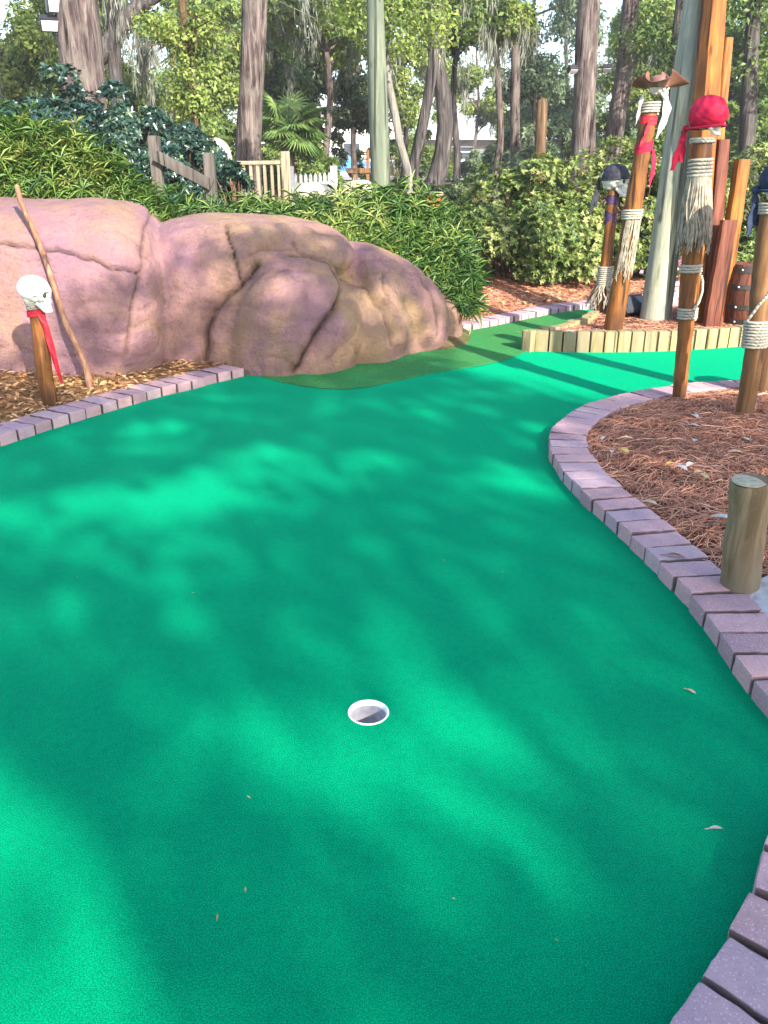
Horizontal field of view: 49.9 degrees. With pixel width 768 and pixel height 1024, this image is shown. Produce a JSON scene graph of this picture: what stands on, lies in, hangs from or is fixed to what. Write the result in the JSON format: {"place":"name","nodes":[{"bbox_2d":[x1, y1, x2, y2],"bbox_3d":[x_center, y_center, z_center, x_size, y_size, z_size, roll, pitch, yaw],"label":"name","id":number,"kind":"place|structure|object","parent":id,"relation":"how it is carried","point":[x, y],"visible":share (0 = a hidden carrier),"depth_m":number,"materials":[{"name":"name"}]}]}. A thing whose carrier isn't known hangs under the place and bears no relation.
{"place":"outdoors","nodes":[
{"label":"outdoors","id":0,"kind":"place"},
{"bbox_2d":[0,0,765,161],"label":"sky","id":1,"kind":"structure","parent":0,"point":[609,5],"materials":[{"name":"white"}]},
{"bbox_2d":[176,180,767,576],"bbox_3d":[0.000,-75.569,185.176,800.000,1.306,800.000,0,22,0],"label":"ground","id":2,"kind":"structure","parent":0,"point":[463,339],"depth_m":7.57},
{"bbox_2d":[0,0,109,103],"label":"background tree","id":3,"kind":"object","parent":2,"relation":"on","point":[31,43],"visible":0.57,"depth_m":20.55,"materials":[{"name":"green plant"}]},
{"bbox_2d":[55,0,106,128],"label":"oak tree","id":4,"kind":"object","parent":2,"relation":"on","point":[79,40],"visible":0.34,"depth_m":12.06,"materials":[{"name":"grey plant"}]},
{"bbox_2d":[16,58,150,187],"bbox_3d":[-3.978,-4.567,10.053,2.243,1.725,1.947,0,22,0],"label":"camellia shrub","id":5,"kind":"object","parent":2,"relation":"on","point":[50,107],"visible":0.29,"depth_m":9.81,"materials":[{"name":"green plant"}]},
{"bbox_2d":[0,98,184,221],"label":"bamboo hedge","id":6,"kind":"object","parent":2,"relation":"on","point":[38,160],"visible":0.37,"depth_m":6.78,"materials":[{"name":"green plant"}]},
{"bbox_2d":[20,0,174,109],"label":"oak tree","id":7,"kind":"object","parent":2,"relation":"on","point":[117,18],"visible":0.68,"depth_m":15.62,"materials":[{"name":"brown plant"}]},
{"bbox_2d":[52,0,165,117],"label":"background tree","id":8,"kind":"object","parent":2,"relation":"on","point":[136,103],"visible":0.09,"depth_m":23.07,"materials":[{"name":"green plant"}]},
{"bbox_2d":[0,359,224,422],"bbox_3d":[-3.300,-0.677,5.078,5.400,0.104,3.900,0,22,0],"label":"wood chip bed","id":9,"kind":"object","parent":2,"relation":"on","point":[27,392],"visible":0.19,"depth_m":5.49,"materials":[{"name":"plant"}]},
{"bbox_2d":[16,275,62,405],"bbox_3d":[-2.087,-1.022,5.046,0.198,0.828,0.146,0,22,0],"label":"skull post","id":10,"kind":"object","parent":9,"relation":"on","point":[34,292],"visible":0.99,"depth_m":4.98,"materials":[{"name":"wood"}]},
{"bbox_2d":[14,185,93,389],"bbox_3d":[-2.213,-1.496,5.530,0.068,1.291,0.809,-20,29,-39],"label":"leaning stick","id":11,"kind":"object","parent":9,"relation":"on","point":[71,334],"visible":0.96,"depth_m":5.51,"materials":[{"name":"wood"}]},
{"bbox_2d":[41,78,191,202],"bbox_3d":[-3.467,-4.683,10.531,1.901,1.564,1.843,-14,26,-30],"label":"camellia shrub","id":12,"kind":"object","parent":2,"relation":"on","point":[118,118],"visible":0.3,"depth_m":10.25,"materials":[{"name":"green plant"}]},
{"bbox_2d":[104,0,252,194],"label":"vine tree","id":13,"kind":"object","parent":2,"relation":"on","point":[192,99],"visible":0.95,"depth_m":13.50,"materials":[{"name":"green plant"}]},
{"bbox_2d":[124,0,239,120],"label":"background tree","id":14,"kind":"object","parent":2,"relation":"on","point":[200,3],"visible":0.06,"depth_m":26.03,"materials":[{"name":"green plant"}]},
{"bbox_2d":[147,135,217,207],"bbox_3d":[-2.156,-3.415,8.940,0.684,1.212,0.182,0,22,0],"label":"rail fence","id":15,"kind":"object","parent":2,"relation":"on","point":[159,160],"visible":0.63,"depth_m":8.78,"materials":[{"name":"wood"}]},
{"bbox_2d":[137,116,229,200],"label":"camellia shrub","id":16,"kind":"object","parent":2,"relation":"on","point":[195,142],"visible":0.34,"depth_m":11.70,"materials":[{"name":"green plant"}]},
{"bbox_2d":[162,25,275,140],"bbox_3d":[-4.312,-10.477,21.752,3.000,4.271,3.018,0,22,0],"label":"background tree","id":17,"kind":"object","parent":2,"relation":"on","point":[223,85],"visible":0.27,"depth_m":20.76,"materials":[{"name":"green plant"}]},
{"bbox_2d":[198,157,260,210],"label":"camellia shrub","id":18,"kind":"object","parent":2,"relation":"on","point":[232,170],"visible":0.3,"depth_m":11.19,"materials":[{"name":"green plant"}]},
{"bbox_2d":[0,197,461,375],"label":"rock outcrop","id":19,"kind":"object","parent":2,"relation":"on","point":[140,287],"visible":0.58,"depth_m":6.07,"materials":[{"name":"stone"}]},
{"bbox_2d":[181,113,281,198],"bbox_3d":[-3.839,-8.198,19.331,3.094,2.124,1.812,0,22,0],"label":"understory shrub","id":20,"kind":"object","parent":2,"relation":"on","point":[227,128],"visible":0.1,"depth_m":19.17,"materials":[{"name":"green plant"}]},
{"bbox_2d":[163,0,299,123],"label":"background tree","id":21,"kind":"object","parent":2,"relation":"on","point":[232,9],"visible":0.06,"depth_m":23.96,"materials":[{"name":"green plant"}]},
{"bbox_2d":[234,0,266,199],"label":"oak tree","id":22,"kind":"object","parent":2,"relation":"on","point":[251,84],"visible":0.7,"depth_m":14.57,"materials":[{"name":"grey plant"}]},
{"bbox_2d":[230,151,290,202],"bbox_3d":[-2.147,-5.231,13.420,1.348,1.160,0.110,7,24,17],"label":"baluster fence","id":23,"kind":"object","parent":2,"relation":"on","point":[284,161],"visible":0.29,"depth_m":13.20,"materials":[{"name":"wood"}]},
{"bbox_2d":[223,118,325,197],"bbox_3d":[-3.101,-9.431,22.011,3.136,2.308,1.925,0,22,0],"label":"understory shrub","id":24,"kind":"object","parent":2,"relation":"on","point":[272,154],"visible":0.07,"depth_m":21.77,"materials":[{"name":"green plant"}]},
{"bbox_2d":[230,19,319,193],"bbox_3d":[-2.934,-11.416,23.443,2.620,4.678,2.611,-17,28,-35],"label":"background tree","id":25,"kind":"object","parent":2,"relation":"on","point":[274,87],"visible":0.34,"depth_m":23.09,"materials":[{"name":"green plant"}]},
{"bbox_2d":[262,89,330,199],"bbox_3d":[-2.100,-7.850,17.862,2.009,2.434,1.936,0,22,0],"label":"fan palm","id":26,"kind":"object","parent":2,"relation":"on","point":[303,135],"visible":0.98,"depth_m":17.60,"materials":[{"name":"green plant"}]},
{"bbox_2d":[262,106,349,190],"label":"understory shrub","id":27,"kind":"object","parent":2,"relation":"on","point":[337,138],"visible":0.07,"depth_m":25.30,"materials":[{"name":"green plant"}]},
{"bbox_2d":[290,166,337,203],"bbox_3d":[-1.456,-6.595,17.022,0.110,1.014,1.797,11,25,25],"label":"picket fence","id":28,"kind":"object","parent":2,"relation":"on","point":[332,174],"visible":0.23,"depth_m":16.95,"materials":[{"name":"white paint"}]},
{"bbox_2d":[233,103,397,175],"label":"building","id":29,"kind":"structure","parent":2,"relation":"on","point":[362,143],"depth_m":65.74,"materials":[{"name":"grey"}]},
{"bbox_2d":[241,0,390,159],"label":"background tree","id":30,"kind":"object","parent":2,"relation":"on","point":[282,20],"visible":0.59,"depth_m":21.00,"materials":[{"name":"green plant"}]},
{"bbox_2d":[278,34,368,145],"bbox_3d":[-2.199,-13.201,27.009,4.583,5.220,2.931,0,22,0],"label":"background tree","id":31,"kind":"object","parent":2,"relation":"on","point":[351,111],"visible":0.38,"depth_m":26.34,"materials":[{"name":"green plant"}]},
{"bbox_2d":[153,170,494,333],"bbox_3d":[-0.551,-2.434,7.709,3.141,1.436,1.684,0,22,0],"label":"bamboo hedge","id":32,"kind":"object","parent":2,"relation":"on","point":[428,239],"visible":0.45,"depth_m":7.33,"materials":[{"name":"green plant"}]},
{"bbox_2d":[301,148,346,197],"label":"round shrub","id":33,"kind":"object","parent":2,"relation":"on","point":[321,166],"visible":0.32,"depth_m":18.18,"materials":[{"name":"green plant"}]},
{"bbox_2d":[313,19,408,180],"bbox_3d":[-0.838,-15.653,29.184,4.141,8.015,3.632,11,25,26],"label":"background tree","id":34,"kind":"object","parent":2,"relation":"on","point":[358,68],"visible":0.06,"depth_m":29.48,"materials":[{"name":"green plant"}]},
{"bbox_2d":[366,0,390,198],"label":"utility pole","id":35,"kind":"object","parent":2,"relation":"on","point":[378,116],"visible":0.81,"depth_m":10.83,"materials":[{"name":"wood"}]},
{"bbox_2d":[0,309,767,1023],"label":"putting turf","id":36,"kind":"structure","parent":2,"relation":"on","point":[220,601],"depth_m":2.25,"materials":[{"name":"carpet"}]},
{"bbox_2d":[348,700,388,724],"bbox_3d":[-0.044,0.607,2.322,0.116,0.109,0.116,0,22,0],"label":"golf cup","id":37,"kind":"object","parent":36,"relation":"in","point":[368,712],"visible":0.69,"depth_m":2.35,"materials":[{"name":"plastic"}]},
{"bbox_2d":[262,309,587,388],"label":"fringe turf","id":38,"kind":"structure","parent":36,"relation":"on","point":[489,344],"depth_m":6.58,"materials":[{"name":"carpet"}]},
{"bbox_2d":[521,310,742,351],"bbox_3d":[2.551,-1.618,7.389,2.800,0.214,1.195,0,22,0],"label":"timber edging","id":39,"kind":"object","parent":36,"relation":"on","point":[540,339],"visible":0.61,"depth_m":6.87,"materials":[{"name":"wood"}]},
{"bbox_2d":[519,305,734,335],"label":"planter mulch","id":40,"kind":"object","parent":39,"relation":"in","point":[624,324],"visible":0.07,"depth_m":7.45,"materials":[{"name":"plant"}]},
{"bbox_2d":[585,163,629,312],"bbox_3d":[2.124,-2.553,7.812,0.311,1.379,0.311,-16,27,-34],"label":"skull post","id":41,"kind":"object","parent":40,"relation":"on","point":[615,176],"visible":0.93,"depth_m":7.72,"materials":[{"name":"black wood"}]},
{"bbox_2d":[604,69,688,330],"bbox_3d":[2.072,-2.425,6.663,0.424,2.028,0.400,-17,28,-35],"label":"skull post","id":42,"kind":"object","parent":40,"relation":"on","point":[661,83],"visible":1,"depth_m":6.53,"materials":[{"name":"wood"}]},
{"bbox_2d":[640,0,700,321],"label":"utility pole","id":43,"kind":"object","parent":40,"relation":"on","point":[659,285],"visible":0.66,"depth_m":7.09,"materials":[{"name":"metal"}]},
{"bbox_2d":[677,0,726,324],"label":"cedar timber","id":44,"kind":"object","parent":40,"relation":"on","point":[710,48],"visible":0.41,"depth_m":6.53,"materials":[{"name":"wood"}]},
{"bbox_2d":[702,139,729,322],"bbox_3d":[2.840,-2.363,7.070,0.200,1.515,0.077,0,22,0],"label":"cedar timber","id":45,"kind":"object","parent":40,"relation":"on","point":[721,167],"visible":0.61,"depth_m":6.92,"materials":[{"name":"wood"}]},
{"bbox_2d":[702,220,737,327],"bbox_3d":[2.874,-2.029,7.072,0.159,0.896,0.073,-4,23,-11],"label":"cedar timber","id":46,"kind":"object","parent":40,"relation":"on","point":[717,289],"visible":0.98,"depth_m":7.04,"materials":[{"name":"wood"}]},
{"bbox_2d":[715,37,732,152],"bbox_3d":[2.837,-2.783,7.100,0.213,2.268,0.102,0,22,0],"label":"cedar timber","id":47,"kind":"object","parent":40,"relation":"on","point":[726,63],"visible":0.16,"depth_m":6.72,"materials":[{"name":"wood"}]},
{"bbox_2d":[721,159,750,324],"bbox_3d":[2.988,-2.302,7.120,0.128,1.365,0.102,-6,23,-13],"label":"cedar timber","id":48,"kind":"object","parent":40,"relation":"on","point":[737,190],"visible":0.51,"depth_m":6.94,"materials":[{"name":"wood"}]},
{"bbox_2d":[725,262,752,325],"bbox_3d":[3.204,-1.913,7.270,0.424,0.530,0.424,0,22,0],"label":"barrel","id":49,"kind":"object","parent":40,"relation":"on","point":[737,302],"visible":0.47,"depth_m":7.15,"materials":[{"name":"wood"}]},
{"bbox_2d":[322,0,451,186],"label":"young tree","id":50,"kind":"object","parent":2,"relation":"on","point":[420,136],"visible":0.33,"depth_m":15.46,"materials":[{"name":"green plant"}]},
{"bbox_2d":[350,122,434,181],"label":"understory shrub","id":51,"kind":"object","parent":2,"relation":"on","point":[427,156],"visible":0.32,"depth_m":34.60,"materials":[{"name":"green plant"}]},
{"bbox_2d":[338,0,458,193],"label":"young tree","id":52,"kind":"object","parent":2,"relation":"on","point":[402,9],"visible":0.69,"depth_m":12.35,"materials":[{"name":"green plant"}]},
{"bbox_2d":[294,0,504,189],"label":"oak tree","id":53,"kind":"object","parent":2,"relation":"on","point":[438,171],"visible":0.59,"depth_m":18.60,"materials":[{"name":"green plant"}]},
{"bbox_2d":[360,11,466,178],"bbox_3d":[1.343,-16.525,32.038,4.559,7.418,3.645,0,22,0],"label":"background tree","id":54,"kind":"object","parent":2,"relation":"on","point":[407,110],"visible":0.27,"depth_m":31.45,"materials":[{"name":"green plant"}]},
{"bbox_2d":[427,179,468,212],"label":"clipped shrub","id":55,"kind":"object","parent":2,"relation":"on","point":[453,191],"visible":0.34,"depth_m":14.22,"materials":[{"name":"green plant"}]},
{"bbox_2d":[408,0,492,181],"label":"background tree","id":56,"kind":"object","parent":2,"relation":"on","point":[454,53],"visible":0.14,"depth_m":22.26,"materials":[{"name":"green plant"}]},
{"bbox_2d":[410,52,522,163],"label":"background tree","id":57,"kind":"object","parent":2,"relation":"on","point":[486,109],"visible":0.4,"depth_m":42.87,"materials":[{"name":"green plant"}]},
{"bbox_2d":[460,126,509,185],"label":"understory shrub","id":58,"kind":"object","parent":2,"relation":"on","point":[471,158],"visible":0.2,"depth_m":32.72,"materials":[{"name":"green plant"}]},
{"bbox_2d":[445,0,543,196],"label":"background tree","id":59,"kind":"object","parent":2,"relation":"on","point":[519,20],"visible":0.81,"depth_m":20.68,"materials":[{"name":"green plant"}]},
{"bbox_2d":[423,105,602,175],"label":"building","id":60,"kind":"structure","parent":2,"relation":"on","point":[466,136],"depth_m":60.30,"materials":[{"name":"grey"}]},
{"bbox_2d":[478,113,571,190],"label":"understory shrub","id":61,"kind":"object","parent":2,"relation":"on","point":[490,151],"visible":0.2,"depth_m":27.24,"materials":[{"name":"green plant"}]},
{"bbox_2d":[489,0,567,174],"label":"background tree","id":62,"kind":"object","parent":2,"relation":"on","point":[536,82],"visible":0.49,"depth_m":25.36,"materials":[{"name":"green plant"}]},
{"bbox_2d":[533,97,547,186],"bbox_3d":[2.796,-6.335,14.689,0.278,1.883,0.235,0,22,0],"label":"wooden post","id":63,"kind":"object","parent":2,"relation":"on","point":[541,125],"visible":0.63,"depth_m":14.45,"materials":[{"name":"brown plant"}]},
{"bbox_2d":[510,0,577,192],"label":"oak tree","id":64,"kind":"object","parent":2,"relation":"on","point":[515,143],"visible":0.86,"depth_m":24.01,"materials":[{"name":"grey plant"}]},
{"bbox_2d":[499,110,602,193],"bbox_3d":[5.099,-10.290,23.885,3.531,2.434,2.177,0,22,0],"label":"understory shrub","id":65,"kind":"object","parent":2,"relation":"on","point":[558,120],"visible":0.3,"depth_m":23.56,"materials":[{"name":"green plant"}]},
{"bbox_2d":[462,232,648,320],"bbox_3d":[2.950,-2.873,9.791,7.100,0.554,4.710,0,22,0],"label":"shrub bed","id":66,"kind":"object","parent":2,"relation":"on","point":[636,274],"visible":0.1,"depth_m":10.20,"materials":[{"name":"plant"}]},
{"bbox_2d":[453,151,613,284],"bbox_3d":[1.544,-3.517,9.826,2.401,1.461,2.016,0,22,0],"label":"azalea bush","id":67,"kind":"object","parent":66,"relation":"on","point":[531,216],"visible":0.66,"depth_m":9.43,"materials":[{"name":"green plant"}]},
{"bbox_2d":[461,271,644,319],"bbox_3d":[2.210,-2.750,9.750,5.376,0.352,2.339,-12,26,-27],"label":"pine straw","id":68,"kind":"object","parent":66,"relation":"on","point":[524,293],"visible":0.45,"depth_m":9.37,"materials":[{"name":"plant"}]},
{"bbox_2d":[524,129,730,274],"bbox_3d":[3.029,-3.869,10.290,2.693,1.661,1.967,0,22,0],"label":"azalea bush","id":69,"kind":"object","parent":66,"relation":"on","point":[650,198],"visible":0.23,"depth_m":10.06,"materials":[{"name":"green plant"}]},
{"bbox_2d":[677,230,755,275],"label":"azalea bush","id":70,"kind":"object","parent":66,"relation":"on","point":[746,255],"visible":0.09,"depth_m":9.64,"materials":[{"name":"green plant"}]},
{"bbox_2d":[724,141,767,253],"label":"azalea bush","id":71,"kind":"object","parent":66,"relation":"on","point":[758,168],"visible":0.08,"depth_m":10.07,"materials":[{"name":"green plant"}]},
{"bbox_2d":[521,0,609,157],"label":"background tree","id":72,"kind":"object","parent":2,"relation":"on","point":[568,100],"visible":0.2,"depth_m":29.88,"materials":[{"name":"green plant"}]},
{"bbox_2d":[568,0,600,195],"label":"oak tree","id":73,"kind":"object","parent":2,"relation":"on","point":[585,80],"visible":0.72,"depth_m":17.58,"materials":[{"name":"grey plant"}]},
{"bbox_2d":[563,470,610,490],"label":"concrete paver","id":74,"kind":"object","parent":2,"relation":"on","point":[570,477],"visible":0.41,"depth_m":3.93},
{"bbox_2d":[546,112,632,188],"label":"understory shrub","id":75,"kind":"object","parent":2,"relation":"on","point":[601,122],"visible":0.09,"depth_m":27.16,"materials":[{"name":"green plant"}]},
{"bbox_2d":[572,478,621,500],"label":"concrete paver","id":76,"kind":"object","parent":2,"relation":"on","point":[578,486],"visible":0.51,"depth_m":3.81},
{"bbox_2d":[580,487,632,510],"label":"concrete paver","id":77,"kind":"object","parent":2,"relation":"on","point":[588,497],"visible":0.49,"depth_m":3.69,"materials":[{"name":"concrete"}]},
{"bbox_2d":[599,0,638,196],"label":"oak tree","id":78,"kind":"object","parent":2,"relation":"on","point":[620,98],"visible":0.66,"depth_m":21.24,"materials":[{"name":"grey plant"}]},
{"bbox_2d":[592,498,646,521],"bbox_3d":[1.029,0.009,3.615,0.202,0.105,0.118,-5,22,-9],"label":"concrete paver","id":79,"kind":"object","parent":2,"relation":"on","point":[601,508],"visible":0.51,"depth_m":3.58,"materials":[{"name":"concrete"}]},
{"bbox_2d":[596,1,669,98],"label":"background tree","id":80,"kind":"object","parent":2,"relation":"on","point":[608,83],"visible":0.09,"depth_m":30.17,"materials":[{"name":"green plant"}]},
{"bbox_2d":[605,508,660,533],"bbox_3d":[1.052,0.058,3.500,0.201,0.105,0.118,-4,23,-9],"label":"concrete paver","id":81,"kind":"object","parent":2,"relation":"on","point":[613,519],"visible":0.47,"depth_m":3.47,"materials":[{"name":"concrete"}]},
{"bbox_2d":[607,0,675,128],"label":"background tree","id":82,"kind":"object","parent":2,"relation":"on","point":[636,94],"visible":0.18,"depth_m":25.84,"materials":[{"name":"green plant"}]},
{"bbox_2d":[617,519,675,546],"bbox_3d":[1.073,0.102,3.384,0.202,0.105,0.118,-3,22,-10],"label":"concrete paver","id":83,"kind":"object","parent":2,"relation":"on","point":[627,530],"visible":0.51,"depth_m":3.35,"materials":[{"name":"concrete"}]},
{"bbox_2d":[630,532,690,560],"bbox_3d":[1.093,0.154,3.268,0.201,0.107,0.118,-5,23,-10],"label":"concrete paver","id":84,"kind":"object","parent":2,"relation":"on","point":[640,545],"visible":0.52,"depth_m":3.24,"materials":[{"name":"concrete"}]},
{"bbox_2d":[645,545,708,574],"bbox_3d":[1.113,0.200,3.150,0.202,0.106,0.118,-3,22,-9],"label":"concrete paver","id":85,"kind":"object","parent":2,"relation":"on","point":[654,558],"visible":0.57,"depth_m":3.12,"materials":[{"name":"concrete"}]},
{"bbox_2d":[586,387,767,612],"bbox_3d":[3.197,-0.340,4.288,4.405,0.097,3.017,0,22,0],"label":"pine straw bed","id":86,"kind":"object","parent":2,"relation":"on","point":[676,516],"visible":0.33,"depth_m":3.99,"materials":[{"name":"plant"}]},
{"bbox_2d":[670,95,728,400],"bbox_3d":[1.784,-1.501,4.906,0.284,1.760,0.198,0,22,0],"label":"skull post","id":87,"kind":"object","parent":86,"relation":"on","point":[710,113],"visible":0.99,"depth_m":4.76,"materials":[{"name":"red wood"}]},
{"bbox_2d":[735,165,767,415],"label":"skull post","id":88,"kind":"object","parent":86,"relation":"on","point":[754,341],"visible":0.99,"depth_m":4.49,"materials":[{"name":"blue wood"}]},
{"bbox_2d":[658,561,720,590],"bbox_3d":[1.125,0.252,3.032,0.202,0.106,0.118,-2,23,-6],"label":"concrete paver","id":89,"kind":"object","parent":2,"relation":"on","point":[669,573],"visible":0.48,"depth_m":3.00,"materials":[{"name":"concrete"}]},
{"bbox_2d":[616,0,767,98],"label":"oak tree","id":90,"kind":"object","parent":2,"relation":"on","point":[669,53],"visible":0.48,"depth_m":20.26,"materials":[{"name":"green plant"}]},
{"bbox_2d":[675,575,730,607],"bbox_3d":[1.145,0.297,2.910,0.202,0.106,0.118,-2,23,-7],"label":"concrete paver","id":91,"kind":"object","parent":2,"relation":"on","point":[686,588],"visible":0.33,"depth_m":2.88,"materials":[{"name":"concrete"}]},
{"bbox_2d":[669,982,762,1023],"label":"concrete paver","id":92,"kind":"object","parent":2,"relation":"on","point":[704,1004],"visible":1,"depth_m":1.42,"materials":[{"name":"concrete"}]},
{"bbox_2d":[682,0,767,204],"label":"oak tree","id":93,"kind":"object","parent":2,"relation":"on","point":[751,11],"visible":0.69,"depth_m":16.73,"materials":[{"name":"green plant"}]},
{"bbox_2d":[689,594,761,626],"bbox_3d":[1.149,0.349,2.790,0.202,0.105,0.118,-1,23,-2],"label":"concrete paver","id":94,"kind":"object","parent":2,"relation":"on","point":[701,606],"visible":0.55,"depth_m":2.76,"materials":[{"name":"concrete"}]},
{"bbox_2d":[700,937,767,1023],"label":"concrete paver","id":95,"kind":"object","parent":2,"relation":"on","point":[735,973],"visible":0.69,"depth_m":1.48,"materials":[{"name":"concrete"}]},
{"bbox_2d":[704,613,767,646],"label":"concrete paver","id":96,"kind":"object","parent":2,"relation":"on","point":[716,625],"visible":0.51,"depth_m":2.65,"materials":[{"name":"concrete"}]},
{"bbox_2d":[717,633,767,668],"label":"concrete paver","id":97,"kind":"object","parent":2,"relation":"on","point":[731,646],"visible":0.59,"depth_m":2.53,"materials":[{"name":"concrete"}]},
{"bbox_2d":[724,27,767,134],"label":"background tree","id":98,"kind":"object","parent":2,"relation":"on","point":[738,46],"visible":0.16,"depth_m":24.15,"materials":[{"name":"green plant"}]},
{"bbox_2d":[727,894,767,959],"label":"concrete paver","id":99,"kind":"object","parent":2,"relation":"on","point":[748,927],"visible":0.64,"depth_m":1.58,"materials":[{"name":"concrete"}]},
{"bbox_2d":[727,100,767,197],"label":"understory shrub","id":100,"kind":"object","parent":2,"relation":"on","point":[761,135],"visible":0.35,"depth_m":19.97,"materials":[{"name":"green plant"}]},
{"bbox_2d":[729,7,767,163],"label":"background tree","id":101,"kind":"object","parent":2,"relation":"on","point":[763,90],"visible":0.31,"depth_m":22.74,"materials":[{"name":"green plant"}]},
{"bbox_2d":[732,655,767,693],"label":"concrete paver","id":102,"kind":"object","parent":2,"relation":"on","point":[748,671],"visible":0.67,"depth_m":2.42,"materials":[{"name":"concrete"}]},
{"bbox_2d":[751,680,767,717],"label":"concrete paver","id":103,"kind":"object","parent":2,"relation":"on","point":[759,696],"visible":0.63,"depth_m":2.32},
{"bbox_2d":[752,852,767,900],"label":"concrete paver","id":104,"kind":"object","parent":2,"relation":"on","point":[760,890],"visible":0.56,"depth_m":1.69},
{"bbox_2d":[748,576,767,614],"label":"concrete path","id":105,"kind":"structure","parent":0,"point":[761,594],"depth_m":2.81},
{"bbox_2d":[720,473,767,594],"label":"bollard","id":106,"kind":"object","parent":105,"relation":"on","point":[744,543],"visible":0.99,"depth_m":2.77,"materials":[{"name":"wood"}]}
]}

